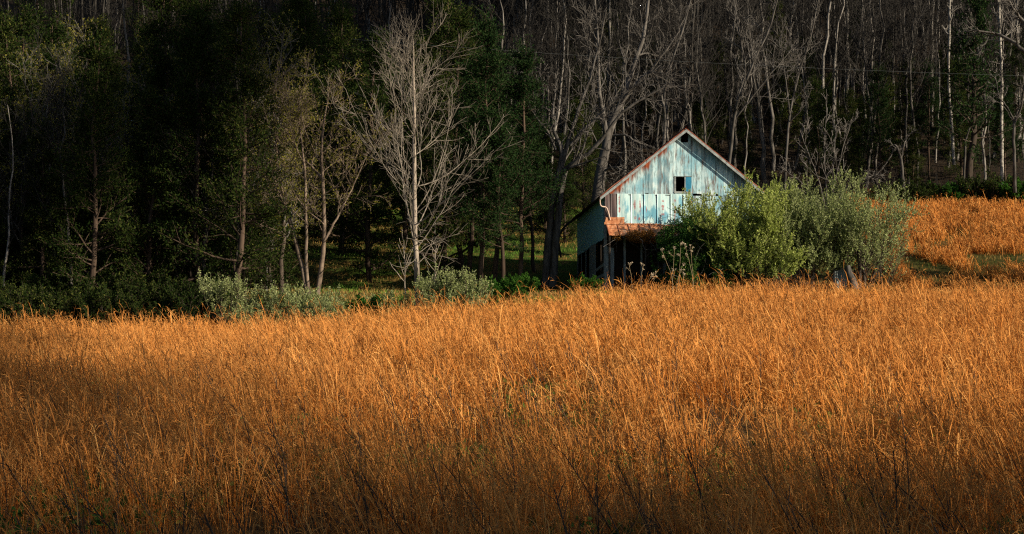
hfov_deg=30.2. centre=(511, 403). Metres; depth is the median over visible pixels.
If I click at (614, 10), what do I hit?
bare tree
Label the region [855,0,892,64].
bare tree
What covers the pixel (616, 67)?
bare tree
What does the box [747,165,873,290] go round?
silverberry shrub
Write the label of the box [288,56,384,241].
cedar tree
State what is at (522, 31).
bare tree
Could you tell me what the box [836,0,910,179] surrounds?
bare tree
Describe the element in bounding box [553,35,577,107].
cedar tree
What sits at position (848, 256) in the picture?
tree
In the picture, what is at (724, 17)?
bare tree
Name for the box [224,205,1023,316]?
short grass
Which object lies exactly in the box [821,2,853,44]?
bare tree
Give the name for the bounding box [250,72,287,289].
bare tree
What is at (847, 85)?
bare tree
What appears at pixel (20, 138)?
bare tree
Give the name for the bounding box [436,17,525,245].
cedar tree
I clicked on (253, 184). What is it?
budding tree
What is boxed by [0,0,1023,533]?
ground
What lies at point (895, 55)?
bare tree
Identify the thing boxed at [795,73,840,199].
cedar tree
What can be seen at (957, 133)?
cedar tree
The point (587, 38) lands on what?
bare tree
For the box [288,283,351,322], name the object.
silverberry shrub
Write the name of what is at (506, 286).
green shrub
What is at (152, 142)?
cedar tree
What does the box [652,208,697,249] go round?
bramble
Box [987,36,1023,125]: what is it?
cedar tree
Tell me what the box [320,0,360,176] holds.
cedar tree
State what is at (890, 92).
cedar tree
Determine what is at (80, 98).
budding tree
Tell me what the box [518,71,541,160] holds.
cedar tree
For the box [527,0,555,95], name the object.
bare tree
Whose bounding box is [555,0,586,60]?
bare tree
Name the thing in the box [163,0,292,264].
bare tree
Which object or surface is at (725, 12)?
bare tree
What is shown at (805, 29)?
bare tree
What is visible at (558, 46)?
bare tree
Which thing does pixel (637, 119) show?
bare tree
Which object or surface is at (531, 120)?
cedar tree
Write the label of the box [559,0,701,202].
bare tree
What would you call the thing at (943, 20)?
bare tree
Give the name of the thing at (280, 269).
budding tree
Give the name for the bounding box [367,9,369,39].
bare tree
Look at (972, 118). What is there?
pine tree
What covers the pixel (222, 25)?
cedar tree
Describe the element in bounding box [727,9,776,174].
bare tree
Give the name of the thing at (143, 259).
cedar tree
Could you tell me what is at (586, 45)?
bare tree
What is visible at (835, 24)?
bare tree
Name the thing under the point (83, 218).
cedar tree
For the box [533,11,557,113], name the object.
bare tree
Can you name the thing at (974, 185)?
green shrub
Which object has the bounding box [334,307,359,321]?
silverberry shrub
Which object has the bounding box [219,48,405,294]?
budding tree
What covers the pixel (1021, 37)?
cedar tree
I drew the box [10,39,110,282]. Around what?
cedar tree
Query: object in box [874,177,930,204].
green shrub
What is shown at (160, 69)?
cedar tree
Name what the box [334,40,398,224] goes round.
cedar tree
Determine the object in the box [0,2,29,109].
bare tree
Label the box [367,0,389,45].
bare tree
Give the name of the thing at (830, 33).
bare tree
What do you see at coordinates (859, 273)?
tree
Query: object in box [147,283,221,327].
green shrub
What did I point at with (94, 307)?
green shrub
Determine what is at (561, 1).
bare tree
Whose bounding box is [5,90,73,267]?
budding tree
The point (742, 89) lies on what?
bare tree
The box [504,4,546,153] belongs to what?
bare tree
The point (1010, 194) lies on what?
green shrub
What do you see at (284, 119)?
bare tree
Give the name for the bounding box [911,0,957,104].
bare tree
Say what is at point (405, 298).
silverberry shrub
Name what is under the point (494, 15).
bare tree
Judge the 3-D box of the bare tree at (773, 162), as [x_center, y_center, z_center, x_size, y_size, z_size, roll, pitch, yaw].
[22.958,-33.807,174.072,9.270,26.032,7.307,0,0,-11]
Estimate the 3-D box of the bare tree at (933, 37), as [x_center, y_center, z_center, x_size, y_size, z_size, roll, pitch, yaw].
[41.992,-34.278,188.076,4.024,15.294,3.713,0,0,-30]
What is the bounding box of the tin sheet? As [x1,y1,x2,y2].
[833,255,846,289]
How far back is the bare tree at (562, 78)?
162.55 m
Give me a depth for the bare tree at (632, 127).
174.75 m
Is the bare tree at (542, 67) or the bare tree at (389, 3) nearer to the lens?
the bare tree at (542, 67)
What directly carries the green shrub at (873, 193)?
on the ground at (942, 268)
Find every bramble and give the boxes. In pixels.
[646,216,722,292]
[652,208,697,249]
[666,244,742,292]
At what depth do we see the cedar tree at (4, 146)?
105.37 m
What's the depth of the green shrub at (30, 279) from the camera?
93.29 m
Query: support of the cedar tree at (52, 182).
on the ground at (942, 268)
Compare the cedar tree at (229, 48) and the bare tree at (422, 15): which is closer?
the cedar tree at (229, 48)
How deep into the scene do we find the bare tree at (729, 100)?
170.42 m
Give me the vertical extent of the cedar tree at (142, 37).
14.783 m
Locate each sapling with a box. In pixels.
[390,236,413,293]
[422,240,452,283]
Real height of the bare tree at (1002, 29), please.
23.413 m
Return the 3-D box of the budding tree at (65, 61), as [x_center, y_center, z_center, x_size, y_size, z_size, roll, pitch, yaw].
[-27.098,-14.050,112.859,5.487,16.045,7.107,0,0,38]
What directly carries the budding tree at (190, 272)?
on the ground at (942, 268)
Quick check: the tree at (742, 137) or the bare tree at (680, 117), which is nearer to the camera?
the tree at (742, 137)
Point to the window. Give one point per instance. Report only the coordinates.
(687, 179)
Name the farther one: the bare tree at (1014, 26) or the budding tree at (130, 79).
the bare tree at (1014, 26)
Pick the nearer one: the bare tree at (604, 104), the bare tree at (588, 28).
the bare tree at (604, 104)
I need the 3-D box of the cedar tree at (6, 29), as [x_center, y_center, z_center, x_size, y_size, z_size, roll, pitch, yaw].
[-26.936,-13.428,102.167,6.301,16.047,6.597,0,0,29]
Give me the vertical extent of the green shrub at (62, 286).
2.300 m
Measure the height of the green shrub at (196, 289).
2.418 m
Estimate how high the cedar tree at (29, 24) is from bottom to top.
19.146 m
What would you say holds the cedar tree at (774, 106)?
on the ground at (942, 268)
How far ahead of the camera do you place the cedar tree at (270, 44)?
151.66 m
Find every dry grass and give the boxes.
[0,261,1023,533]
[850,187,1023,288]
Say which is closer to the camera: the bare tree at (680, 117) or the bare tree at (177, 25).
the bare tree at (177, 25)
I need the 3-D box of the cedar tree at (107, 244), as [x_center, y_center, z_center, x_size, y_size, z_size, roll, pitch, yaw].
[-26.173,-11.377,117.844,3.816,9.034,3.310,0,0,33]
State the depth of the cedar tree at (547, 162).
137.53 m
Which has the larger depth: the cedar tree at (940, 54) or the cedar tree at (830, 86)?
the cedar tree at (940, 54)
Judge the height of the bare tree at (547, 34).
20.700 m
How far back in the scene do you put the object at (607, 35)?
188.67 m
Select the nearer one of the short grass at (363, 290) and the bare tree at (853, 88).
the short grass at (363, 290)
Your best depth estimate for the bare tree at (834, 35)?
189.91 m
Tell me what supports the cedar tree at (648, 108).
on the ground at (942, 268)
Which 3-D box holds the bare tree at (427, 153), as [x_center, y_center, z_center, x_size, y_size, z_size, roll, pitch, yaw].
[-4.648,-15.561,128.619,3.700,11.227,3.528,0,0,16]
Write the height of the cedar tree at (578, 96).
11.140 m
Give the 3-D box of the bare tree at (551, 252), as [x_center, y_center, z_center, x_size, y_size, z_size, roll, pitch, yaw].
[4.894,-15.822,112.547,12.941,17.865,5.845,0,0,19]
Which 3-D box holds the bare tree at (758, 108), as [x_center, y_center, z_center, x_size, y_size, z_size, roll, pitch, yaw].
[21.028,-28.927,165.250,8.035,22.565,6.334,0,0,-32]
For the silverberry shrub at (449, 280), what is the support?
on the ground at (942, 268)
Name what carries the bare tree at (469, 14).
on the ground at (942, 268)
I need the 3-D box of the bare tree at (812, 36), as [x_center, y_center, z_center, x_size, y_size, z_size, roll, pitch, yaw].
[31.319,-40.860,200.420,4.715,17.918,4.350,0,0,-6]
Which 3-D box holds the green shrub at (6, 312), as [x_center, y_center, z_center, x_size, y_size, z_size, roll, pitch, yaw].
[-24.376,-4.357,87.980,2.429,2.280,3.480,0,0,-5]
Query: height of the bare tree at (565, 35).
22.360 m
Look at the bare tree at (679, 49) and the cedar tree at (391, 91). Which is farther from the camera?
the bare tree at (679, 49)
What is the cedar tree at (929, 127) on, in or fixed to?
on the ground at (942, 268)
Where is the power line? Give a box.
[355,39,1014,75]
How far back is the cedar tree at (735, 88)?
185.09 m
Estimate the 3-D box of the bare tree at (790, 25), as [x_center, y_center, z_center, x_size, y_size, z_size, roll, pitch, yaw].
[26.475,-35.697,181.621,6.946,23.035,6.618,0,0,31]
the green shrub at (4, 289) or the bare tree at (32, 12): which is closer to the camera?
the green shrub at (4, 289)
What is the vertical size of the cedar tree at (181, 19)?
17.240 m
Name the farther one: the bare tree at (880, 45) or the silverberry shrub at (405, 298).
the bare tree at (880, 45)
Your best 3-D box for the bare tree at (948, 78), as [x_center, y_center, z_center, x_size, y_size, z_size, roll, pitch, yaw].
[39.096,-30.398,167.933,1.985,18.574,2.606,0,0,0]
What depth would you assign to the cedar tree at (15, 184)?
108.91 m
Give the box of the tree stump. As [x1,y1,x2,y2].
[845,265,858,290]
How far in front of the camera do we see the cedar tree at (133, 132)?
115.15 m
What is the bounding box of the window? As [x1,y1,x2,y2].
[674,176,691,192]
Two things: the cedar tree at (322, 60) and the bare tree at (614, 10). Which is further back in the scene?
the bare tree at (614, 10)
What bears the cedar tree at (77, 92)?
on the ground at (942, 268)
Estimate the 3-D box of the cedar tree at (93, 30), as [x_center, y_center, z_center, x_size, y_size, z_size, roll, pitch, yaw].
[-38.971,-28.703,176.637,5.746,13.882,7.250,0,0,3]
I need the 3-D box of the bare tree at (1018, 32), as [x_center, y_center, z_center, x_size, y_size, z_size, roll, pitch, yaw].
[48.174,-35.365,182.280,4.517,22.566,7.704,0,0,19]
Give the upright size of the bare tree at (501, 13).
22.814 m
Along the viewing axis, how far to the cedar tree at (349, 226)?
118.55 m
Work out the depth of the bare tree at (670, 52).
186.49 m
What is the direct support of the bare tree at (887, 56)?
on the ground at (942, 268)
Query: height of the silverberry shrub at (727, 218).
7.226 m
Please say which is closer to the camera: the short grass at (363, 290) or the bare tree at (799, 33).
the short grass at (363, 290)
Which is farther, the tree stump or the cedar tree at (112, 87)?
the cedar tree at (112, 87)
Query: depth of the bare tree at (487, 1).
159.98 m
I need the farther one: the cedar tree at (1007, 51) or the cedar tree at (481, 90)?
the cedar tree at (1007, 51)
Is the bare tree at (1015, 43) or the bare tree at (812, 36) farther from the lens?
the bare tree at (812, 36)
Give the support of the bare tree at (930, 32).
on the ground at (942, 268)
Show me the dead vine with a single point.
(649, 235)
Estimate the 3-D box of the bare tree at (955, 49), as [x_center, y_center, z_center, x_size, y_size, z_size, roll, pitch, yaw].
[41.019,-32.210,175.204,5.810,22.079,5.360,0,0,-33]
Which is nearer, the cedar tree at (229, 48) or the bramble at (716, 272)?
the cedar tree at (229, 48)
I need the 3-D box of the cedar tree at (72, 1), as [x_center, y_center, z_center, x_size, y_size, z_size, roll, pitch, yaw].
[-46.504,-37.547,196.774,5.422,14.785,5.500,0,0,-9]
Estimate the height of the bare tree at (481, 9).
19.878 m
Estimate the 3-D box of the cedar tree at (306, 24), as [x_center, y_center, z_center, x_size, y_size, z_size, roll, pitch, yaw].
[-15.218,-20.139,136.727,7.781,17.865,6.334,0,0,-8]
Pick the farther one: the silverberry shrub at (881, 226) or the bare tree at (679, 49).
the bare tree at (679, 49)
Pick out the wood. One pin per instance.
(93, 5)
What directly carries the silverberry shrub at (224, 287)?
on the ground at (942, 268)
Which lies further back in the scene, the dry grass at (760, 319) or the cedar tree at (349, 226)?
the cedar tree at (349, 226)
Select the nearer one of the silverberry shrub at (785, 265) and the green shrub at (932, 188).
the silverberry shrub at (785, 265)
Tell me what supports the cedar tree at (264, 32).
on the ground at (942, 268)
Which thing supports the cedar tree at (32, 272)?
on the ground at (942, 268)
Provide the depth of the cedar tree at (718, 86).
194.73 m
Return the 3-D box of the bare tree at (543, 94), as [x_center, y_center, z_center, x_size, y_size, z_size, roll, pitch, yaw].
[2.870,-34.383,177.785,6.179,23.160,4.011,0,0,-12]
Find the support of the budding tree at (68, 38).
on the ground at (942, 268)
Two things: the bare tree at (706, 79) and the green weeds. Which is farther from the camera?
the bare tree at (706, 79)
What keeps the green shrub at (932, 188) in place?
on the ground at (942, 268)
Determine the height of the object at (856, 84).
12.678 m
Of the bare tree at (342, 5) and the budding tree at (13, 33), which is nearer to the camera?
the budding tree at (13, 33)
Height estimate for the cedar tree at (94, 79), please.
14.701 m
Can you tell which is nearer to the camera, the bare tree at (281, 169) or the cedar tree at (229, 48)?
the cedar tree at (229, 48)
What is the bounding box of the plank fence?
[727,266,814,291]
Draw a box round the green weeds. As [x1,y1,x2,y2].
[0,327,1023,533]
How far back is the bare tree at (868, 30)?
185.45 m
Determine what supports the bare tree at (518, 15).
on the ground at (942, 268)
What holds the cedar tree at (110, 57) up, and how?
on the ground at (942, 268)
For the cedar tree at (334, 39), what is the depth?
127.74 m
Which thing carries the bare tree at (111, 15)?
on the ground at (942, 268)
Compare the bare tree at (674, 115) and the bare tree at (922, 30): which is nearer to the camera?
the bare tree at (674, 115)
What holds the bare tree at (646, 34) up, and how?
on the ground at (942, 268)
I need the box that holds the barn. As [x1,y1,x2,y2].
[559,126,763,291]
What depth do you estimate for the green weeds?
22.62 m
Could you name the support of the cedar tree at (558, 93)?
on the ground at (942, 268)
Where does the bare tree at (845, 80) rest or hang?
on the ground at (942, 268)
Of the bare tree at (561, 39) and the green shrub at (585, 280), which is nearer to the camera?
the green shrub at (585, 280)
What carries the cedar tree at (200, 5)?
on the ground at (942, 268)
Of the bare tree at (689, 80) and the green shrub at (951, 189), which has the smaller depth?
the green shrub at (951, 189)
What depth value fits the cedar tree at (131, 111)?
108.75 m
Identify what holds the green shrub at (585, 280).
on the ground at (942, 268)
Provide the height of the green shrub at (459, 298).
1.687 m
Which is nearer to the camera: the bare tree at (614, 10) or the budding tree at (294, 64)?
the budding tree at (294, 64)
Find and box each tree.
[0,0,35,205]
[0,0,53,285]
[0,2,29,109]
[0,7,61,290]
[0,8,17,72]
[0,39,77,276]
[0,83,28,285]
[0,95,27,208]
[0,96,46,285]
[0,113,76,290]
[0,128,18,275]
[0,140,27,286]
[1,7,105,285]
[1,96,39,274]
[3,25,88,282]
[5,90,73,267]
[6,0,55,103]
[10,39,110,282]
[14,101,29,269]
[15,34,83,162]
[16,0,68,67]
[17,0,49,47]
[18,102,92,288]
[19,11,101,205]
[21,14,145,274]
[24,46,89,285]
[26,48,105,266]
[32,0,78,59]
[34,26,151,294]
[36,120,116,286]
[40,24,88,111]
[48,0,85,84]
[72,20,107,93]
[72,177,117,270]
[77,54,150,273]
[83,0,159,87]
[83,13,124,82]
[85,0,129,46]
[86,0,221,283]
[86,83,201,290]
[87,60,128,264]
[94,42,118,96]
[96,90,143,269]
[96,90,158,260]
[101,141,124,269]
[103,34,193,268]
[104,78,174,277]
[105,73,153,280]
[116,1,168,61]
[118,0,153,85]
[132,24,152,70]
[134,5,170,50]
[135,44,193,288]
[137,5,281,294]
[140,89,228,277]
[152,0,267,293]
[152,0,307,315]
[152,122,231,280]
[154,22,265,285]
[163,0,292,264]
[165,1,190,57]
[168,0,195,59]
[174,84,262,281]
[193,54,309,301]
[194,114,289,293]
[197,0,222,40]
[197,2,249,233]
[208,0,267,38]
[209,115,291,286]
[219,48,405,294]
[221,8,344,295]
[224,22,325,284]
[249,8,296,183]
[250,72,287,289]
[250,120,301,287]
[255,69,298,289]
[256,102,317,290]
[263,136,303,288]
[264,10,301,150]
[266,0,329,224]
[270,0,328,186]
[272,98,317,262]
[284,1,337,233]
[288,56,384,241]
[298,0,402,254]
[301,24,360,219]
[310,0,525,310]
[316,0,373,50]
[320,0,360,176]
[320,24,421,281]
[333,84,397,232]
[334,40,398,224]
[342,0,363,46]
[359,0,420,99]
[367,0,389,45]
[367,0,413,124]
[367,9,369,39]
[370,0,512,266]
[376,65,437,241]
[381,63,417,205]
[393,32,453,221]
[396,27,442,201]
[406,0,432,29]
[408,0,492,283]
[411,0,543,52]
[412,2,446,57]
[416,101,444,237]
[418,56,507,285]
[433,4,538,286]
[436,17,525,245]
[445,39,543,281]
[453,0,480,100]
[457,0,515,16]
[460,103,533,290]
[461,0,499,28]
[467,0,514,65]
[471,0,535,103]
[473,0,532,44]
[473,0,548,69]
[483,0,511,75]
[485,34,574,276]
[489,5,698,287]
[497,0,533,126]
[499,0,542,79]
[501,113,554,272]
[502,0,544,117]
[502,0,561,168]
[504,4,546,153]
[506,0,555,105]
[514,0,550,121]
[514,0,601,174]
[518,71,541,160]
[522,0,576,162]
[522,109,539,168]
[525,37,568,144]
[525,117,570,229]
[526,0,587,135]
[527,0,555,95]
[527,0,587,138]
[533,0,589,123]
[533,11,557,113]
[537,0,591,140]
[542,20,589,134]
[547,130,579,242]
[550,2,574,97]
[550,63,571,116]
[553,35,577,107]
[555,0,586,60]
[557,63,600,142]
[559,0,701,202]
[560,0,597,84]
[561,98,598,231]
[566,0,605,97]
[566,0,608,116]
[567,1,609,110]
[567,70,606,182]
[568,9,613,172]
[570,0,637,124]
[575,108,609,206]
[590,68,619,191]
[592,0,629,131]
[592,0,632,143]
[593,9,626,153]
[597,0,607,91]
[598,0,660,122]
[600,17,624,105]
[608,0,632,126]
[608,0,655,176]
[608,1,651,121]
[613,0,653,167]
[613,1,667,162]
[615,0,705,144]
[618,0,651,165]
[620,0,656,135]
[622,0,670,117]
[625,0,695,150]
[630,0,740,130]
[634,0,682,140]
[635,61,659,116]
[636,34,671,141]
[641,2,671,86]
[642,0,702,127]
[643,0,694,145]
[645,0,741,121]
[648,1,702,134]
[652,0,696,137]
[654,0,701,126]
[655,0,734,130]
[661,4,713,132]
[667,0,742,137]
[669,1,736,143]
[675,1,711,72]
[686,0,705,57]
[687,86,713,135]
[688,33,720,121]
[690,0,733,74]
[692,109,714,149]
[696,0,757,137]
[696,0,767,167]
[702,0,747,146]
[703,0,739,56]
[706,37,732,153]
[707,0,827,133]
[708,0,761,164]
[709,0,776,151]
[709,58,725,110]
[714,28,753,133]
[722,0,820,163]
[723,0,802,188]
[725,0,777,160]
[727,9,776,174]
[728,0,777,187]
[731,0,820,170]
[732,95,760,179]
[748,3,763,122]
[755,0,824,145]
[755,47,813,160]
[756,0,767,82]
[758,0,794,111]
[758,0,823,191]
[765,0,788,138]
[766,41,792,121]
[773,0,825,182]
[776,35,820,128]
[777,0,806,100]
[777,89,886,209]
[781,1,799,124]
[782,0,819,169]
[782,0,858,163]
[788,3,817,78]
[790,2,814,118]
[792,0,838,100]
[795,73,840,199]
[805,86,838,188]
[809,0,846,130]
[812,0,870,160]
[816,0,860,102]
[817,0,919,130]
[820,1,864,104]
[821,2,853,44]
[822,0,850,156]
[823,0,852,109]
[824,71,847,145]
[827,88,870,197]
[828,0,899,162]
[829,0,858,148]
[830,0,898,142]
[836,0,892,187]
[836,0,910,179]
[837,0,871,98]
[838,95,873,177]
[842,0,930,195]
[844,238,854,288]
[846,0,883,160]
[848,0,892,115]
[850,0,891,141]
[851,236,865,288]
[854,63,903,189]
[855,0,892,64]
[858,76,878,137]
[862,122,927,188]
[862,240,872,287]
[867,0,969,125]
[872,76,903,164]
[874,0,905,132]
[876,36,902,121]
[881,0,931,152]
[884,57,932,179]
[885,0,934,183]
[887,3,924,127]
[888,0,950,184]
[891,0,907,74]
[900,124,926,185]
[901,0,926,67]
[902,0,936,125]
[903,0,934,108]
[910,57,949,179]
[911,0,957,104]
[918,0,948,123]
[921,0,966,162]
[922,0,970,57]
[922,36,957,122]
[923,0,946,115]
[924,1,970,144]
[929,0,989,159]
[934,0,993,178]
[934,0,1023,189]
[934,55,979,143]
[937,0,988,166]
[939,60,987,178]
[941,6,997,94]
[942,0,963,164]
[944,62,980,158]
[950,0,1023,58]
[953,0,1011,181]
[967,3,1010,163]
[971,8,999,92]
[978,48,1012,178]
[978,70,1023,192]
[982,68,1023,180]
[983,0,1019,184]
[985,0,1023,160]
[986,0,1023,125]
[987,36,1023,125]
[990,3,1023,88]
[991,0,1013,157]
[991,0,1023,120]
[994,24,1020,111]
[995,0,1023,57]
[995,42,1023,163]
[996,0,1023,145]
[1005,2,1023,105]
[1011,10,1023,167]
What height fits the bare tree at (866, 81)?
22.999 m
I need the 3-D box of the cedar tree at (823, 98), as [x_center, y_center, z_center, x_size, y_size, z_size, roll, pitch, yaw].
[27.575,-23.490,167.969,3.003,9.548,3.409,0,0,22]
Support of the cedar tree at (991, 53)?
on the ground at (942, 268)
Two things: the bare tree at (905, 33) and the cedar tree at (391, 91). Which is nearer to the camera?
the cedar tree at (391, 91)
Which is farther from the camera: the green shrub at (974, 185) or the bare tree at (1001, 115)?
the bare tree at (1001, 115)
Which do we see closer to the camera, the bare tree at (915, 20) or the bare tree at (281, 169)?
the bare tree at (281, 169)
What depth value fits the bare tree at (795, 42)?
186.64 m
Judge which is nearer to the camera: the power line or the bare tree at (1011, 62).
the power line
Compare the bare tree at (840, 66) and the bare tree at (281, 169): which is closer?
the bare tree at (281, 169)
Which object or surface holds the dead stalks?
on the ground at (942, 268)
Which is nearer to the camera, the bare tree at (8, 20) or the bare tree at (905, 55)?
the bare tree at (8, 20)
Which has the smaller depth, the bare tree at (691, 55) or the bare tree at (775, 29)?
the bare tree at (691, 55)
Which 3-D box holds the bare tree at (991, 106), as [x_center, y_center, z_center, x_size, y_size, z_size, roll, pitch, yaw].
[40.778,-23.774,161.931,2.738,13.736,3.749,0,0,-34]
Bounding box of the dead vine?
[602,216,677,262]
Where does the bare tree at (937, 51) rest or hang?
on the ground at (942, 268)
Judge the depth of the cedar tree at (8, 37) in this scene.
128.27 m
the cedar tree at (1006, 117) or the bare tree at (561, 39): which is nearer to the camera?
the cedar tree at (1006, 117)
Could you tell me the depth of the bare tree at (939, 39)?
182.27 m
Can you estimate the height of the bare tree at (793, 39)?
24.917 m
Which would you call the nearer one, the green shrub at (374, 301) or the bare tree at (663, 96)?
the green shrub at (374, 301)
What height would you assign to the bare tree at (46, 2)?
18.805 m
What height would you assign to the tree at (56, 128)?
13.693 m
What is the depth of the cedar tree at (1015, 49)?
176.03 m
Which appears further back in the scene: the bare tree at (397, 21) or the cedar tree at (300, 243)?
the bare tree at (397, 21)
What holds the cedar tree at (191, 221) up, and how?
on the ground at (942, 268)
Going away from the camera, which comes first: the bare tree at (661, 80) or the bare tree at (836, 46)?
the bare tree at (661, 80)
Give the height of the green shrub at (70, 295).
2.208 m
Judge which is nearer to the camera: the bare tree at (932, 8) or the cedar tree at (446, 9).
the cedar tree at (446, 9)
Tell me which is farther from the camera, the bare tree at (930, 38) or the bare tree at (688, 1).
the bare tree at (930, 38)
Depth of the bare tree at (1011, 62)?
164.29 m
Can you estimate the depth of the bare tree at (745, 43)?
178.43 m
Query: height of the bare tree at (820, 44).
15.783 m
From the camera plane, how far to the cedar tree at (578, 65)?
180.35 m
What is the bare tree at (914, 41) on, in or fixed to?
on the ground at (942, 268)
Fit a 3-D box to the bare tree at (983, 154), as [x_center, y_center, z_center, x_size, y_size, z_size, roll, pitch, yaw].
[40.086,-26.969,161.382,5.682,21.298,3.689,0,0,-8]
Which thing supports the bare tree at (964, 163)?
on the ground at (942, 268)
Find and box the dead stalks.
[0,323,1023,533]
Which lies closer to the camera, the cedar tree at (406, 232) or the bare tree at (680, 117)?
the cedar tree at (406, 232)
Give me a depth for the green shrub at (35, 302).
89.29 m
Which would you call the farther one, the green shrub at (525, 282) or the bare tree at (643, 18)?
the bare tree at (643, 18)
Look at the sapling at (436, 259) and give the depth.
90.39 m
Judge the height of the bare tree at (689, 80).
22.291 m
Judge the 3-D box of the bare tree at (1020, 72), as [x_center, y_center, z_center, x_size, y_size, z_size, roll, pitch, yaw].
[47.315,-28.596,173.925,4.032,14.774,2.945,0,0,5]
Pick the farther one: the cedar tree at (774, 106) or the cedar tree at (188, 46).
the cedar tree at (774, 106)
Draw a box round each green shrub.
[0,273,19,296]
[0,291,20,322]
[0,297,12,327]
[3,281,63,325]
[19,270,74,293]
[22,285,62,311]
[36,299,84,325]
[52,273,103,297]
[57,282,105,323]
[75,282,137,328]
[85,277,151,317]
[95,265,136,285]
[98,268,156,313]
[116,301,168,329]
[141,276,201,318]
[146,269,181,307]
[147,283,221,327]
[167,278,234,321]
[345,292,400,318]
[431,281,471,312]
[475,275,527,305]
[504,272,540,292]
[567,272,605,291]
[863,183,900,204]
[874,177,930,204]
[912,178,944,203]
[921,180,967,201]
[940,171,997,202]
[965,167,1022,204]
[996,174,1023,204]
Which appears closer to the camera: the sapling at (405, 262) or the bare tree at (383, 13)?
the sapling at (405, 262)
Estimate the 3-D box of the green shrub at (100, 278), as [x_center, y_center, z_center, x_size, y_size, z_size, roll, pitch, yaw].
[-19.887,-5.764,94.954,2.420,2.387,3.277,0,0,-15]
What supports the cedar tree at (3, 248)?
on the ground at (942, 268)
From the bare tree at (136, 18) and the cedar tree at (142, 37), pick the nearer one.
the cedar tree at (142, 37)
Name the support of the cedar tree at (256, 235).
on the ground at (942, 268)
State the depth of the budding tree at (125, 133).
100.15 m
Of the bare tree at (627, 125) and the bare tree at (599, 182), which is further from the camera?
the bare tree at (627, 125)
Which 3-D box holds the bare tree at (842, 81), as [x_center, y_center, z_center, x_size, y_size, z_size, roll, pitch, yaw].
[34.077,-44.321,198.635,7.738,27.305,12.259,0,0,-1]
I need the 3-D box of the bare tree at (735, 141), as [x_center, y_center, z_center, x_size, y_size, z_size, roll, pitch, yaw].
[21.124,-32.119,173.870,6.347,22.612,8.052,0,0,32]
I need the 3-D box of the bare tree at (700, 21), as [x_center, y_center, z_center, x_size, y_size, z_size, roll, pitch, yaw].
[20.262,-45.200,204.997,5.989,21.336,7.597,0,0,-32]
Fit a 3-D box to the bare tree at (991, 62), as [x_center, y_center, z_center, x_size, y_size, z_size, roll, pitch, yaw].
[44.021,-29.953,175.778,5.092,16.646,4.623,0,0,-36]
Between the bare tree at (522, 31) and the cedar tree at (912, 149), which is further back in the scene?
the bare tree at (522, 31)
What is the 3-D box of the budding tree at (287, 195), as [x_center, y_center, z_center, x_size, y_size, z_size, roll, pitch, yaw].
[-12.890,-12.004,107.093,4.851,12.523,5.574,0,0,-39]
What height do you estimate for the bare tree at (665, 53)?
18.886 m
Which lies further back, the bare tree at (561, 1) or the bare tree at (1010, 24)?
the bare tree at (1010, 24)
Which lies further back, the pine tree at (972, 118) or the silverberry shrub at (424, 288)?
the pine tree at (972, 118)
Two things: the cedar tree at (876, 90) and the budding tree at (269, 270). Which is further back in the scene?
the cedar tree at (876, 90)
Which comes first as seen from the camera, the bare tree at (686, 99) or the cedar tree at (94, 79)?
the cedar tree at (94, 79)
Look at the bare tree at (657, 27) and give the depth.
195.09 m
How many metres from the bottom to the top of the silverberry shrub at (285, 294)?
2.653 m
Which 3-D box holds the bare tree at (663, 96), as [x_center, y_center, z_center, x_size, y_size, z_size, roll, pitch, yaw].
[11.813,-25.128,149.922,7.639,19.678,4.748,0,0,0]
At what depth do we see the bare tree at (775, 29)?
184.31 m
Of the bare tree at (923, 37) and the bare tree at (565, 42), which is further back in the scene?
the bare tree at (923, 37)
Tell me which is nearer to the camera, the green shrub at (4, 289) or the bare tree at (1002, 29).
the green shrub at (4, 289)
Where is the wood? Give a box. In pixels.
[1,0,1023,207]
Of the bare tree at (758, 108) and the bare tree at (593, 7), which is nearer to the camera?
the bare tree at (758, 108)
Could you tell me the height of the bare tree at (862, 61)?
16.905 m
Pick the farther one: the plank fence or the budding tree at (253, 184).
the plank fence
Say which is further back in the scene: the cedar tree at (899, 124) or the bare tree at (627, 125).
the bare tree at (627, 125)
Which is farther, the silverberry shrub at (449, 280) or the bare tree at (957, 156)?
the bare tree at (957, 156)
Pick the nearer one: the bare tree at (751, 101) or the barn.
the barn
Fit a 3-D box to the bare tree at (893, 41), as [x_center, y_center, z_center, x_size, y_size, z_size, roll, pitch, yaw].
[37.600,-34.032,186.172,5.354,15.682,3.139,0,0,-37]
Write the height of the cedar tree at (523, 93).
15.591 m
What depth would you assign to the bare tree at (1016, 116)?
149.63 m
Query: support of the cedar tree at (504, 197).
on the ground at (942, 268)
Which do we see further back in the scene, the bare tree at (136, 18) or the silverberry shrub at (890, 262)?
the bare tree at (136, 18)
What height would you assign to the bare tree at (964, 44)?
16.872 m
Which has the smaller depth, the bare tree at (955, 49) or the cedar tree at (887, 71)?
the bare tree at (955, 49)
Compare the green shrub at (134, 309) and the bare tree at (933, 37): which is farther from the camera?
the bare tree at (933, 37)
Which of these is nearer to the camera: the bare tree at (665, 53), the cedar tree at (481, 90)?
the cedar tree at (481, 90)
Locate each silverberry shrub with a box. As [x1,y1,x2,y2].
[183,268,263,325]
[228,301,281,325]
[242,279,319,325]
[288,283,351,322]
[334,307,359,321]
[361,289,415,316]
[412,272,468,311]
[426,263,493,311]
[672,166,809,288]
[718,210,808,291]
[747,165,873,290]
[801,167,929,289]
[865,209,916,288]
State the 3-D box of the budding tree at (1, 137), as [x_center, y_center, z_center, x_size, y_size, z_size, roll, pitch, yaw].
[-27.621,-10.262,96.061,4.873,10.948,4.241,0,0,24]

